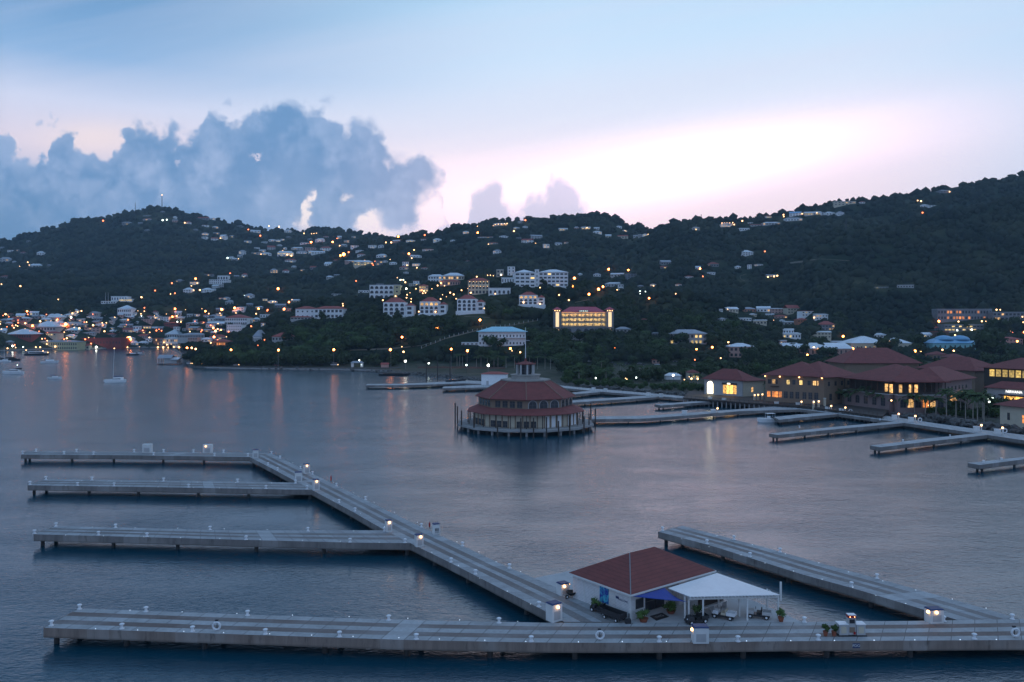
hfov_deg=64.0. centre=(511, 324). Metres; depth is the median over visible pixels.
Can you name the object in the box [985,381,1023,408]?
shopping hall
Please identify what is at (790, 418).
concrete pier
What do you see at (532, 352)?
broadleaf tree
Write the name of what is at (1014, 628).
life ring
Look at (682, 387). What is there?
shrub
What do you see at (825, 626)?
potted plant
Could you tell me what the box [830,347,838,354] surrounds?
broadleaf tree
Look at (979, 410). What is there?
broadleaf tree
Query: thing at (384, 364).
pink shed
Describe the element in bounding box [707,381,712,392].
lit doorway
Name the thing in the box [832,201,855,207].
hillside house
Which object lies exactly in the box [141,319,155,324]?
hillside house
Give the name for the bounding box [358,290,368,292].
hillside house
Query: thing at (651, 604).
door
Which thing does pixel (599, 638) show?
life ring
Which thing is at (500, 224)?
hillside house
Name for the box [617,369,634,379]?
broadleaf tree
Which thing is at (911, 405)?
window
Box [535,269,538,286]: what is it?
stair tower
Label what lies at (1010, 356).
broadleaf tree
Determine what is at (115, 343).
fort
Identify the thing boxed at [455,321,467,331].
broadleaf tree
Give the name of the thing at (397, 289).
hotel side wing
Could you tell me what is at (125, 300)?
club terrace
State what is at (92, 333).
hillside house
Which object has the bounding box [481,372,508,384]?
dock house
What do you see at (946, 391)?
palm tree
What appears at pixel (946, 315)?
apartment block
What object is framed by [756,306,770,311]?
hillside house
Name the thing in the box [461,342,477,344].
annex
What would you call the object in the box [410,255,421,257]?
hillside house
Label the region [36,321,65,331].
house
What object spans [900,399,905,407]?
window
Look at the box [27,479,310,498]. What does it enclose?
concrete pier
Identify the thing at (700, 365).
broadleaf tree
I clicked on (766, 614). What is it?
utility cart
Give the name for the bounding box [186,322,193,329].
hillside house
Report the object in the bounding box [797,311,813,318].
hillside house
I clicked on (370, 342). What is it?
broadleaf tree
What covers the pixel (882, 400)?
window
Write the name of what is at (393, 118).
sky
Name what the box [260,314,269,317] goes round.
hillside house
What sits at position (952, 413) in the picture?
shrub
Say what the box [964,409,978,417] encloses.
shrub
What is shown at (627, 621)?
litter bin
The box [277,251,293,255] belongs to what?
hillside house
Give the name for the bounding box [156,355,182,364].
boat
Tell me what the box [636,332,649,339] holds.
broadleaf tree
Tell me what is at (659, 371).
broadleaf tree
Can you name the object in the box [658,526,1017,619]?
concrete pier
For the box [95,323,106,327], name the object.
hillside house
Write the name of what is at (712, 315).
broadleaf tree
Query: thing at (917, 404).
window
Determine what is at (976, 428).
power box
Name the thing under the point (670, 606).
potted plant
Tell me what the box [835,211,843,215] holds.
hillside house
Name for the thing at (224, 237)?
hillside house
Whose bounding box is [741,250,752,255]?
hillside house
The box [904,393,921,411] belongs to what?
palm tree
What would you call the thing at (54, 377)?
motorboat
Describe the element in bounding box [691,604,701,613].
potted plant
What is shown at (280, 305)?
hillside house
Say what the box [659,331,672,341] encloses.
broadleaf tree
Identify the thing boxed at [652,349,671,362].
broadleaf tree
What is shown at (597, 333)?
broadleaf tree
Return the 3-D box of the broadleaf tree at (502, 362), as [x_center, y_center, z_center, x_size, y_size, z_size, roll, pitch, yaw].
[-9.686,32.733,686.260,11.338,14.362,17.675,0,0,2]
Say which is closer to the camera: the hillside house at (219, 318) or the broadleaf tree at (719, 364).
the broadleaf tree at (719, 364)
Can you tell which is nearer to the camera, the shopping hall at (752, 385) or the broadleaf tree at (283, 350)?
the shopping hall at (752, 385)
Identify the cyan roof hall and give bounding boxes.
[65,327,81,333]
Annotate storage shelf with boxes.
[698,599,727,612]
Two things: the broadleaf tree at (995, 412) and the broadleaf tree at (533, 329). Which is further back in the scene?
the broadleaf tree at (533, 329)
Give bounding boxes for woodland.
[0,274,1020,415]
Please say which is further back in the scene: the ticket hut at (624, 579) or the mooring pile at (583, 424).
the mooring pile at (583, 424)
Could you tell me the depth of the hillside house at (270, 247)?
2392.93 m
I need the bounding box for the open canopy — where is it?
[668,573,781,621]
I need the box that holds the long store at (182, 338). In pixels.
[178,333,210,342]
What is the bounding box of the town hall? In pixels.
[8,329,42,341]
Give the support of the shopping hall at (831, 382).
on the boardwalk
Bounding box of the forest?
[0,170,1023,362]
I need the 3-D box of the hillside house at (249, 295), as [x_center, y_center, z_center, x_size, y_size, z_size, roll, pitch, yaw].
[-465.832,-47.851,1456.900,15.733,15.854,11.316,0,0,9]
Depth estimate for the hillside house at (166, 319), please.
1364.11 m
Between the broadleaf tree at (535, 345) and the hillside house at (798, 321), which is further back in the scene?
the hillside house at (798, 321)
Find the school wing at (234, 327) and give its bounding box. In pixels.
[226,324,246,332]
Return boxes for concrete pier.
[21,451,268,464]
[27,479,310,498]
[33,526,409,554]
[43,608,1023,659]
[250,453,624,622]
[365,380,480,388]
[442,385,490,391]
[560,385,1023,443]
[572,396,658,405]
[573,391,599,397]
[592,407,798,424]
[654,401,716,409]
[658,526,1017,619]
[769,421,904,440]
[774,413,837,424]
[870,433,987,453]
[967,457,1023,471]
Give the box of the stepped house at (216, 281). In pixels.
[209,279,230,283]
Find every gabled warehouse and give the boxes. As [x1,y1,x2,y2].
[837,336,877,348]
[890,338,910,346]
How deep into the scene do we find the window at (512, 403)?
286.62 m
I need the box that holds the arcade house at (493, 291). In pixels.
[488,288,510,295]
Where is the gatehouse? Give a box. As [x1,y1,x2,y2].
[351,361,363,366]
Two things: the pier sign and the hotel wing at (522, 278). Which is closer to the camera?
the pier sign
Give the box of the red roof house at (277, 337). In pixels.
[271,333,294,342]
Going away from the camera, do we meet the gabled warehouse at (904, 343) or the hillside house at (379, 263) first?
the gabled warehouse at (904, 343)
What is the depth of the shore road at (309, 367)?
690.81 m
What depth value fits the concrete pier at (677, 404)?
373.35 m
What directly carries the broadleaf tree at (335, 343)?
on the hills
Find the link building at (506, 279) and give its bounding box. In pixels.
[501,277,513,282]
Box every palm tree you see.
[690,373,704,383]
[838,390,851,397]
[846,389,855,396]
[854,386,874,393]
[864,390,879,395]
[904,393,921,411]
[910,395,935,412]
[926,397,949,413]
[933,388,956,415]
[947,393,966,417]
[951,390,975,418]
[960,393,979,418]
[971,393,990,419]
[973,392,995,421]
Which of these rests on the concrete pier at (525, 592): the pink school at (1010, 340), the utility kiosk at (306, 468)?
the utility kiosk at (306, 468)
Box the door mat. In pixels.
[650,613,668,620]
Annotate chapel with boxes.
[252,330,264,341]
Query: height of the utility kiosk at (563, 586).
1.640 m
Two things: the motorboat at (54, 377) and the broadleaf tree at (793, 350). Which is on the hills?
the broadleaf tree at (793, 350)
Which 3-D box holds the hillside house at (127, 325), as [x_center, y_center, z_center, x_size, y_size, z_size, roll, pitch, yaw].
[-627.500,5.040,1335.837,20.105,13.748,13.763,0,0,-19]
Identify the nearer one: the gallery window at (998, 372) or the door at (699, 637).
the door at (699, 637)
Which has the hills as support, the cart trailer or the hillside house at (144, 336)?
the hillside house at (144, 336)
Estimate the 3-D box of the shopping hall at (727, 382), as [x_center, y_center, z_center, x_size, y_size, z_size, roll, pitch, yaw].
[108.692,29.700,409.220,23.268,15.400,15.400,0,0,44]
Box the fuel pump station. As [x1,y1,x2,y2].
[835,613,866,636]
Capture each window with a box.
[495,401,499,406]
[503,401,507,407]
[510,401,514,407]
[517,402,521,407]
[635,597,643,609]
[864,396,867,403]
[881,397,884,405]
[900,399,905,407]
[908,399,913,407]
[915,400,920,407]
[938,401,943,407]
[996,369,1000,376]
[1002,370,1007,376]
[1009,370,1013,377]
[1016,370,1020,377]
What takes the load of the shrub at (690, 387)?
on the hills
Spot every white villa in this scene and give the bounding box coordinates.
[295,306,313,316]
[314,306,346,318]
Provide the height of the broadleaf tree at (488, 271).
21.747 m
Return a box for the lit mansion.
[553,307,614,332]
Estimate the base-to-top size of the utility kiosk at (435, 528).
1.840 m
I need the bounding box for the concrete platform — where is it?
[535,570,800,622]
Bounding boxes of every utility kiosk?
[142,444,152,452]
[203,444,212,452]
[253,449,258,457]
[295,471,301,481]
[303,463,309,473]
[312,478,319,489]
[385,519,392,531]
[414,533,423,546]
[432,522,439,534]
[545,600,561,622]
[556,580,569,595]
[691,623,708,643]
[924,606,943,623]
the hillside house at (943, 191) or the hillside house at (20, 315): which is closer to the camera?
the hillside house at (20, 315)
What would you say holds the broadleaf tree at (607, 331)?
on the hills
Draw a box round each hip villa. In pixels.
[47,314,65,320]
[117,305,135,316]
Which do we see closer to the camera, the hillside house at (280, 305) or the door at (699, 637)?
the door at (699, 637)
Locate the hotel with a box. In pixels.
[539,269,567,287]
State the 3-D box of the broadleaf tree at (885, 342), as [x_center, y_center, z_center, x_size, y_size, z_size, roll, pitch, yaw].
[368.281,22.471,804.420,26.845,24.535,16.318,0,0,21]
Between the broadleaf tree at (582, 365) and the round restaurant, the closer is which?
the round restaurant
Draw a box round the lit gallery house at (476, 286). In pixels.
[468,278,488,294]
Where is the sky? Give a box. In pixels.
[0,0,1023,239]
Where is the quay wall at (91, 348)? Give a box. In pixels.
[0,346,181,350]
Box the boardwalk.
[683,391,887,422]
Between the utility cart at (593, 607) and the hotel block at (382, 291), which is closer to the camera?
the utility cart at (593, 607)
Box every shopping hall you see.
[701,369,752,396]
[743,376,764,396]
[761,362,821,403]
[808,361,855,404]
[825,348,921,372]
[839,364,902,414]
[890,366,950,414]
[915,356,989,392]
[920,366,976,408]
[981,358,1023,393]
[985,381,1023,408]
[993,398,1023,432]
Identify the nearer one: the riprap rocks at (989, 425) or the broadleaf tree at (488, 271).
the riprap rocks at (989, 425)
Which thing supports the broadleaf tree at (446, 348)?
on the hills
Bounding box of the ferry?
[24,351,49,354]
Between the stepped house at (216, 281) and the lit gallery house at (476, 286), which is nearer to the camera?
the lit gallery house at (476, 286)
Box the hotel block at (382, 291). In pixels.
[369,285,393,297]
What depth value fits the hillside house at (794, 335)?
829.95 m
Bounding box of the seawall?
[172,347,386,371]
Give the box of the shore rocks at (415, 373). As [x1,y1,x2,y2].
[173,347,476,378]
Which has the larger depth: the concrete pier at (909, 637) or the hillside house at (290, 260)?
the hillside house at (290, 260)
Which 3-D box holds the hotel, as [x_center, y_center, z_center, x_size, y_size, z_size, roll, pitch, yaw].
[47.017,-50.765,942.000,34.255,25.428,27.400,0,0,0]
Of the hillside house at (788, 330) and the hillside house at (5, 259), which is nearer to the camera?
the hillside house at (788, 330)
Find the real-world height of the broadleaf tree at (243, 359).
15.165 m
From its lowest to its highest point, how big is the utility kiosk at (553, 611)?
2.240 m
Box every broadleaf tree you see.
[200,354,213,365]
[207,353,223,365]
[218,351,238,359]
[222,354,239,364]
[228,344,244,352]
[237,353,250,364]
[251,354,263,365]
[259,350,274,360]
[264,346,277,350]
[272,348,289,362]
[272,352,287,365]
[285,355,295,365]
[290,343,313,351]
[311,318,323,327]
[311,351,325,365]
[316,348,332,352]
[321,338,340,347]
[323,345,338,350]
[324,353,335,364]
[336,351,352,364]
[343,314,356,321]
[352,334,367,348]
[361,337,376,349]
[387,328,402,337]
[390,317,405,325]
[405,330,422,346]
[407,326,422,335]
[420,322,431,327]
[441,343,453,353]
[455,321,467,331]
[477,346,490,362]
[482,334,497,345]
[483,269,491,274]
[484,356,497,366]
[487,350,499,360]
[494,356,506,366]
[521,349,540,361]
[522,326,537,331]
[522,346,533,353]
[526,341,539,349]
[529,330,541,339]
[529,333,544,341]
[542,308,552,314]
[551,350,577,363]
[554,358,572,371]
[555,331,565,337]
[558,359,572,369]
[562,369,575,378]
[572,330,583,339]
[572,367,585,377]
[574,362,586,369]
[576,371,587,378]
[584,369,594,377]
[589,328,604,337]
[592,368,604,380]
[593,356,610,366]
[601,370,614,379]
[602,328,614,336]
[608,339,621,349]
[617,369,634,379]
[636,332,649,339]
[639,367,657,381]
[640,330,651,338]
[650,366,663,380]
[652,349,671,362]
[658,324,675,334]
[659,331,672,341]
[661,363,675,373]
[670,332,688,341]
[691,324,701,329]
[692,362,710,374]
[702,365,716,374]
[704,311,718,319]
[705,333,720,345]
[713,320,730,328]
[713,361,725,369]
[715,330,731,340]
[726,319,740,327]
[736,364,750,373]
[739,345,760,362]
[747,339,764,343]
[753,362,770,376]
[756,341,785,353]
[783,345,799,357]
[786,359,798,364]
[796,358,808,362]
[810,337,825,342]
[815,345,833,355]
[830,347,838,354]
[873,335,901,348]
[909,333,924,342]
[911,342,922,351]
[947,399,959,410]
[957,400,969,410]
[958,321,969,327]
[971,328,1011,354]
[974,407,986,414]
[980,352,998,363]
[985,317,1011,332]
[985,393,1008,409]
[988,407,999,417]
[995,353,1004,362]
[1002,353,1015,360]
[1009,316,1021,324]
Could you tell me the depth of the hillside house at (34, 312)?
1324.61 m
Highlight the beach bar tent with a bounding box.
[664,373,681,379]
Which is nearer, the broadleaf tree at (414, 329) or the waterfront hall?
the broadleaf tree at (414, 329)
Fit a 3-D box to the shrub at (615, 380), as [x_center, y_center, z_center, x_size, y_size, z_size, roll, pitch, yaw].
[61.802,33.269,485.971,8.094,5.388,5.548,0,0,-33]
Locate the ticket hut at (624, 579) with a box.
[568,547,715,619]
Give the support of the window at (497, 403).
in the round restaurant
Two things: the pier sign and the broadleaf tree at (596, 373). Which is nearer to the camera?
the pier sign
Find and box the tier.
[217,275,229,279]
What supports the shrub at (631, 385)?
on the hills
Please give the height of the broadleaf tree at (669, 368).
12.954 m
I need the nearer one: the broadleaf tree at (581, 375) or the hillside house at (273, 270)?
the broadleaf tree at (581, 375)
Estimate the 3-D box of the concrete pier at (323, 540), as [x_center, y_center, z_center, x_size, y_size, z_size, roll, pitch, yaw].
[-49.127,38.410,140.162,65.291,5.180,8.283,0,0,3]
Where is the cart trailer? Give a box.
[601,606,626,622]
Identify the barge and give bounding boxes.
[379,373,409,375]
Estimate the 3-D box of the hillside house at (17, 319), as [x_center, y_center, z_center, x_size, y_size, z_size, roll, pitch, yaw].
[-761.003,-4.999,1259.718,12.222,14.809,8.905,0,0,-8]
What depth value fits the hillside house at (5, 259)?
2356.78 m
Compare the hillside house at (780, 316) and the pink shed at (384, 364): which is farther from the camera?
the hillside house at (780, 316)
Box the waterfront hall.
[41,340,85,349]
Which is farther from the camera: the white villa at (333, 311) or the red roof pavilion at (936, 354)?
the white villa at (333, 311)
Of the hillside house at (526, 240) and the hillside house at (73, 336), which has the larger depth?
the hillside house at (526, 240)
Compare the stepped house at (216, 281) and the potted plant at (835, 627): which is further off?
the stepped house at (216, 281)
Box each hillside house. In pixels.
[0,257,10,261]
[0,319,9,322]
[0,328,7,332]
[6,340,13,344]
[12,317,20,321]
[15,313,25,316]
[18,320,27,324]
[20,317,32,321]
[25,324,38,328]
[29,311,39,314]
[45,331,63,339]
[66,334,76,338]
[67,322,81,325]
[78,323,87,326]
[84,327,101,332]
[84,332,96,335]
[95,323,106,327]
[120,324,132,327]
[122,328,133,332]
[137,334,151,339]
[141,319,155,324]
[161,317,170,321]
[174,311,181,315]
[176,316,184,320]
[183,288,194,292]
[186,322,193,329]
[188,326,202,332]
[188,337,200,341]
[198,217,209,219]
[201,288,213,292]
[201,337,212,341]
[209,334,227,339]
[215,316,225,320]
[216,321,224,324]
[220,235,227,239]
[225,300,233,304]
[235,307,245,311]
[245,293,254,297]
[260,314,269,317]
[267,246,275,249]
[270,269,277,272]
[275,304,286,307]
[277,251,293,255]
[285,259,296,261]
[291,247,303,249]
[296,251,306,253]
[305,248,315,250]
[308,251,324,254]
[315,238,324,241]
[320,246,331,250]
[353,260,372,267]
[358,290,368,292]
[376,254,386,257]
[376,261,382,265]
[399,266,408,269]
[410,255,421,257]
[493,223,507,226]
[521,239,533,242]
[530,235,541,238]
[605,282,619,286]
[611,273,623,277]
[618,235,628,238]
[625,274,636,279]
[659,260,670,264]
[707,262,718,266]
[719,223,733,226]
[724,307,738,312]
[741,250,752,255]
[743,307,755,311]
[753,320,766,325]
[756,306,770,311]
[761,222,779,225]
[770,308,782,312]
[774,315,786,317]
[782,321,793,324]
[783,217,802,220]
[783,305,798,314]
[783,329,793,331]
[783,332,801,338]
[789,211,801,216]
[794,318,806,324]
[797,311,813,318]
[803,211,821,215]
[812,331,830,340]
[813,314,828,320]
[818,321,835,330]
[823,212,834,215]
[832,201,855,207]
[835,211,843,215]
[874,333,885,337]
[897,285,913,287]
[920,332,932,336]
[936,190,950,192]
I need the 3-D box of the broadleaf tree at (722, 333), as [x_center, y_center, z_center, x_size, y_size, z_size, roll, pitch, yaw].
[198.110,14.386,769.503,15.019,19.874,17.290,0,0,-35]
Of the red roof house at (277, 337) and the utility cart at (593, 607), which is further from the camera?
the red roof house at (277, 337)
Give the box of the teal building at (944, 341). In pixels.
[923,335,975,348]
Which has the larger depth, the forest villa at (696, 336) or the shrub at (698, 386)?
the forest villa at (696, 336)
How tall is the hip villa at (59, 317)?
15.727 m
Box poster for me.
[600,586,608,604]
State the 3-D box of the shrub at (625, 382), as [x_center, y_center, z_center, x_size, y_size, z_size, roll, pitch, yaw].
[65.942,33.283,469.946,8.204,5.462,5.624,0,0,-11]
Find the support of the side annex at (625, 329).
on the hills
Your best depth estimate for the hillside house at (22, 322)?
1252.12 m
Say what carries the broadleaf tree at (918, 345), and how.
on the hills
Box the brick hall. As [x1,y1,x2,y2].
[164,322,180,327]
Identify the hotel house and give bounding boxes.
[428,274,442,281]
[440,280,460,285]
[443,273,464,279]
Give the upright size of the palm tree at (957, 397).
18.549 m
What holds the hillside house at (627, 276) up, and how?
on the hills
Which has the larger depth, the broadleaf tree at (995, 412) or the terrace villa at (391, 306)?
the terrace villa at (391, 306)
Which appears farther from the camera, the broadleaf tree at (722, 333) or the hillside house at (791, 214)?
the hillside house at (791, 214)
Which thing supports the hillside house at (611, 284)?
on the hills
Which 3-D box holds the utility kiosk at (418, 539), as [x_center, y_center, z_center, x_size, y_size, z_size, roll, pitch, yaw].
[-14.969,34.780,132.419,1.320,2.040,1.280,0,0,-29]
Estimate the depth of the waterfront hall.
1228.00 m
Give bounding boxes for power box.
[892,413,899,419]
[908,415,915,421]
[973,424,982,431]
[994,427,1003,434]
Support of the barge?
on the water
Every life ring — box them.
[212,619,220,630]
[595,628,604,639]
[1011,625,1019,636]
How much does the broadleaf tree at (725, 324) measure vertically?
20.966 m
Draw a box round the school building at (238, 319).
[225,314,252,323]
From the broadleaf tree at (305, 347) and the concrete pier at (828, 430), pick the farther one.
the broadleaf tree at (305, 347)
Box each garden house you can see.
[409,283,419,285]
[419,284,427,292]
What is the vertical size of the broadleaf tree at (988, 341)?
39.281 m
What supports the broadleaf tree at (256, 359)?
on the hills
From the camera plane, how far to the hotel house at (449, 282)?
937.00 m
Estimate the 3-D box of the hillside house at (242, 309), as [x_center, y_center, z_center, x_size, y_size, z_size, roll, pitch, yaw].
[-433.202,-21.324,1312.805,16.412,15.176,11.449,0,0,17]
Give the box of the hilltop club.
[111,296,130,300]
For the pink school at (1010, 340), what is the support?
on the hills
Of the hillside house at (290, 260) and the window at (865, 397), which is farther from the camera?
the hillside house at (290, 260)
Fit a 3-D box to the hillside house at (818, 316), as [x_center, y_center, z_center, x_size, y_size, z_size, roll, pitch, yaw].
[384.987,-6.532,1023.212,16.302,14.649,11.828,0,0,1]
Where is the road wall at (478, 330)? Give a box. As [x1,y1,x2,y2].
[421,318,537,348]
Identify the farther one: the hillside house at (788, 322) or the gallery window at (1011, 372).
the hillside house at (788, 322)
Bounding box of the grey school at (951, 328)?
[937,324,983,332]
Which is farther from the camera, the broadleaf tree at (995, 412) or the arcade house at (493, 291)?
the arcade house at (493, 291)
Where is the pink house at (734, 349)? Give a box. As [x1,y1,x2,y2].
[725,343,753,357]
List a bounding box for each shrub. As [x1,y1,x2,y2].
[565,376,572,382]
[577,378,585,383]
[591,379,598,384]
[601,378,608,385]
[611,376,621,384]
[620,378,633,386]
[628,382,636,388]
[637,383,644,388]
[649,383,655,388]
[659,383,666,389]
[664,381,673,389]
[676,383,685,390]
[685,383,696,390]
[693,382,703,390]
[926,405,934,412]
[937,407,947,414]
[945,410,954,416]
[961,409,968,416]
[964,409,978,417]
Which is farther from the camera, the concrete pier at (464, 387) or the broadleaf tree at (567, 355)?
the broadleaf tree at (567, 355)
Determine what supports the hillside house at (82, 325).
on the hills
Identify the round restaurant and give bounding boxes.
[458,327,593,436]
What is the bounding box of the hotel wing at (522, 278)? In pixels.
[512,270,535,286]
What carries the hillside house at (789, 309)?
on the hills
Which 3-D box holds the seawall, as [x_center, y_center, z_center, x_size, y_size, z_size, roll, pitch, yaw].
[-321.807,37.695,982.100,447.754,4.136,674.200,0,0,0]
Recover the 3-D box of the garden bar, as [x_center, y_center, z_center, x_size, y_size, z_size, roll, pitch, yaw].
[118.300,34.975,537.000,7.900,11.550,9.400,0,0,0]
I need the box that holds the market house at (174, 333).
[165,329,181,336]
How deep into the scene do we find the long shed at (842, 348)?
777.74 m
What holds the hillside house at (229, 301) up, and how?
on the hills
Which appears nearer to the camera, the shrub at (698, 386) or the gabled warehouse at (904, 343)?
the shrub at (698, 386)
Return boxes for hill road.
[350,330,475,350]
[790,259,848,263]
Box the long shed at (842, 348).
[780,343,853,355]
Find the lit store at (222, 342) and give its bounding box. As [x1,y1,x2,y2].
[212,339,230,345]
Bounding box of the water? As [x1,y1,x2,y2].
[0,348,1023,681]
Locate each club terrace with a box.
[101,301,117,303]
[119,299,133,301]
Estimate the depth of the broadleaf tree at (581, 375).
515.93 m
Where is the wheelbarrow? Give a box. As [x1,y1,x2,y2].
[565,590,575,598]
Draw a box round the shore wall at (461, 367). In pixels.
[417,366,504,368]
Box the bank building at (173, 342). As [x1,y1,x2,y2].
[164,337,180,347]
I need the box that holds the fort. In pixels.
[81,338,129,348]
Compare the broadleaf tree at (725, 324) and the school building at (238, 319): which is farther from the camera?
the school building at (238, 319)
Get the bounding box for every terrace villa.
[383,298,415,317]
[418,297,447,315]
[456,295,484,314]
[519,292,545,308]
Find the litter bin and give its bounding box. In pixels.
[625,618,630,623]
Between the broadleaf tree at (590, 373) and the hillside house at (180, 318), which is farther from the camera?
the hillside house at (180, 318)
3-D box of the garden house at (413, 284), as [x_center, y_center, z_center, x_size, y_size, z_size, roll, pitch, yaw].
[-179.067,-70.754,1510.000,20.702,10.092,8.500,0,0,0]
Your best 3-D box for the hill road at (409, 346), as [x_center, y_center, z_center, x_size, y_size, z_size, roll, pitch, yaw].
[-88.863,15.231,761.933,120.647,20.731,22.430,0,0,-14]
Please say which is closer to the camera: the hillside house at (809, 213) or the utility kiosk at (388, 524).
the utility kiosk at (388, 524)
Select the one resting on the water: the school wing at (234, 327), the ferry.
the ferry
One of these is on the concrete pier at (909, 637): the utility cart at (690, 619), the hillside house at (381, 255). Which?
the utility cart at (690, 619)
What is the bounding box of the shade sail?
[633,588,686,601]
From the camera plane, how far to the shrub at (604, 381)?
475.82 m
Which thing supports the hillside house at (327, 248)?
on the hills
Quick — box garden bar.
[686,369,699,379]
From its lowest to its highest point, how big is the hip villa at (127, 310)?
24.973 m
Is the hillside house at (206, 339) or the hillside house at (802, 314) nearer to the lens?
the hillside house at (206, 339)
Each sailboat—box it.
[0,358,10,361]
[40,336,58,362]
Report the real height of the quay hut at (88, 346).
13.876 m
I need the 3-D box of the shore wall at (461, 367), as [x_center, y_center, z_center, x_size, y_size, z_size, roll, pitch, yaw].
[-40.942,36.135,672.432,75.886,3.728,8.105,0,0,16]
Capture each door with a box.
[554,610,560,620]
[645,587,663,610]
[696,634,705,641]
[933,615,941,621]
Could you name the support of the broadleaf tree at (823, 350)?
on the hills
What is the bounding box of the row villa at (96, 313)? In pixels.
[86,311,101,316]
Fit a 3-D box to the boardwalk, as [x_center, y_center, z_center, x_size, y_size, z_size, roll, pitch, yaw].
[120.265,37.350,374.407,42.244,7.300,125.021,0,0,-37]
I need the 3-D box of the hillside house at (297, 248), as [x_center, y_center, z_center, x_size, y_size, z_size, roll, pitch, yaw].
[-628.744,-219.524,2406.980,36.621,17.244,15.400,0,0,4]
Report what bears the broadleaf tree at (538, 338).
on the hills
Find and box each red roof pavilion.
[925,351,947,358]
[940,354,964,358]
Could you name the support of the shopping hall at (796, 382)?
on the boardwalk
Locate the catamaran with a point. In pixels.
(116, 379)
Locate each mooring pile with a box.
[473,416,474,433]
[583,416,584,432]
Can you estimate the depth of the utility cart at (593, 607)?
102.01 m
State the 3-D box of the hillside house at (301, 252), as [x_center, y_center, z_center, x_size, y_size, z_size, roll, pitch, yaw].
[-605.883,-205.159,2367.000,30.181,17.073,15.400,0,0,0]
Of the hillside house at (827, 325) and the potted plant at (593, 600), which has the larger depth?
the hillside house at (827, 325)
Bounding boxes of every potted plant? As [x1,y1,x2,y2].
[591,597,602,605]
[636,608,649,622]
[662,600,676,613]
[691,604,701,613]
[776,607,786,621]
[821,623,829,635]
[830,624,838,635]
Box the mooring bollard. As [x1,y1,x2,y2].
[657,635,661,642]
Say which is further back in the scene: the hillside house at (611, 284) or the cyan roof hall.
the hillside house at (611, 284)
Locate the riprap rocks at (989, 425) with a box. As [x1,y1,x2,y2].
[884,412,1023,433]
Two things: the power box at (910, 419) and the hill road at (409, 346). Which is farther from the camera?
the hill road at (409, 346)
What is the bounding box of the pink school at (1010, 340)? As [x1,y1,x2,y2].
[1000,337,1022,344]
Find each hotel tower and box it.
[496,269,503,276]
[507,266,514,275]
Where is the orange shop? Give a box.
[153,338,159,345]
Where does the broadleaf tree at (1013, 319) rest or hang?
on the hills
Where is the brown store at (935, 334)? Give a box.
[929,331,948,336]
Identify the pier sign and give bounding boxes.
[853,643,859,647]
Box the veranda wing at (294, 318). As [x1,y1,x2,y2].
[290,316,311,321]
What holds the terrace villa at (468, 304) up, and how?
on the hills
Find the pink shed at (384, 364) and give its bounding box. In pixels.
[380,363,388,366]
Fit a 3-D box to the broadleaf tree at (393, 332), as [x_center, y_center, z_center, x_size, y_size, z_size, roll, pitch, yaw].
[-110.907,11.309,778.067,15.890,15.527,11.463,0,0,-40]
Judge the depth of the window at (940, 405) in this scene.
331.76 m
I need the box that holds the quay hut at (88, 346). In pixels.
[85,344,91,349]
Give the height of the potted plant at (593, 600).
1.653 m
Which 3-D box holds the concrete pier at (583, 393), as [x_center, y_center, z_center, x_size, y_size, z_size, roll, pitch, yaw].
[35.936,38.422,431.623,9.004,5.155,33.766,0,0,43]
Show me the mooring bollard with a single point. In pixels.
(659, 637)
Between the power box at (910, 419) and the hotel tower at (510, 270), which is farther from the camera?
the hotel tower at (510, 270)
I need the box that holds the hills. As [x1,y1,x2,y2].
[0,179,1023,433]
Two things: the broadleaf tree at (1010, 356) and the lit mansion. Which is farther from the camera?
the lit mansion
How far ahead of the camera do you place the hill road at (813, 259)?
1317.70 m
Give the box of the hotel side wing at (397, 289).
[394,285,401,297]
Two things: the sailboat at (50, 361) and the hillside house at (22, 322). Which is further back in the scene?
the hillside house at (22, 322)
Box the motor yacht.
[2,368,23,373]
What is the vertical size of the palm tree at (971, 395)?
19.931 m
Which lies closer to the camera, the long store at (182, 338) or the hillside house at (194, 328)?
the long store at (182, 338)
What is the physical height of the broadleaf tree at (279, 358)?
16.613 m
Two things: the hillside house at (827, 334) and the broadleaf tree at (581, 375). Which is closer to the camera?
the broadleaf tree at (581, 375)
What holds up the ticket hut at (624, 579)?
on the concrete platform
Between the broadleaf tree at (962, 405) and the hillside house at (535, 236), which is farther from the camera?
the hillside house at (535, 236)
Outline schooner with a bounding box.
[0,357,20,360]
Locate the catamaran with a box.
[104,348,125,382]
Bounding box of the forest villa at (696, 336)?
[668,329,707,343]
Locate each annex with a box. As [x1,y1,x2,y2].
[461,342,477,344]
[615,327,630,331]
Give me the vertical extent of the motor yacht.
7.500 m
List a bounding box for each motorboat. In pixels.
[48,375,61,378]
[757,413,776,421]
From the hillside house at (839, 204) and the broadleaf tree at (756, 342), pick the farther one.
the hillside house at (839, 204)
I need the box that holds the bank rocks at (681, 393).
[579,384,686,395]
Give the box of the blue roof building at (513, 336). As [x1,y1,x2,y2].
[476,327,527,345]
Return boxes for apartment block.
[932,309,991,322]
[988,312,1023,320]
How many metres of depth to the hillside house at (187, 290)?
1500.27 m
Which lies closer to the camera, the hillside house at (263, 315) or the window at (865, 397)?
the window at (865, 397)
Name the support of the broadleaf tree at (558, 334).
on the hills
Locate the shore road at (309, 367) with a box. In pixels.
[180,348,400,368]
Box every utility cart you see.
[590,601,610,614]
[684,611,709,624]
[711,606,736,620]
[748,606,771,619]

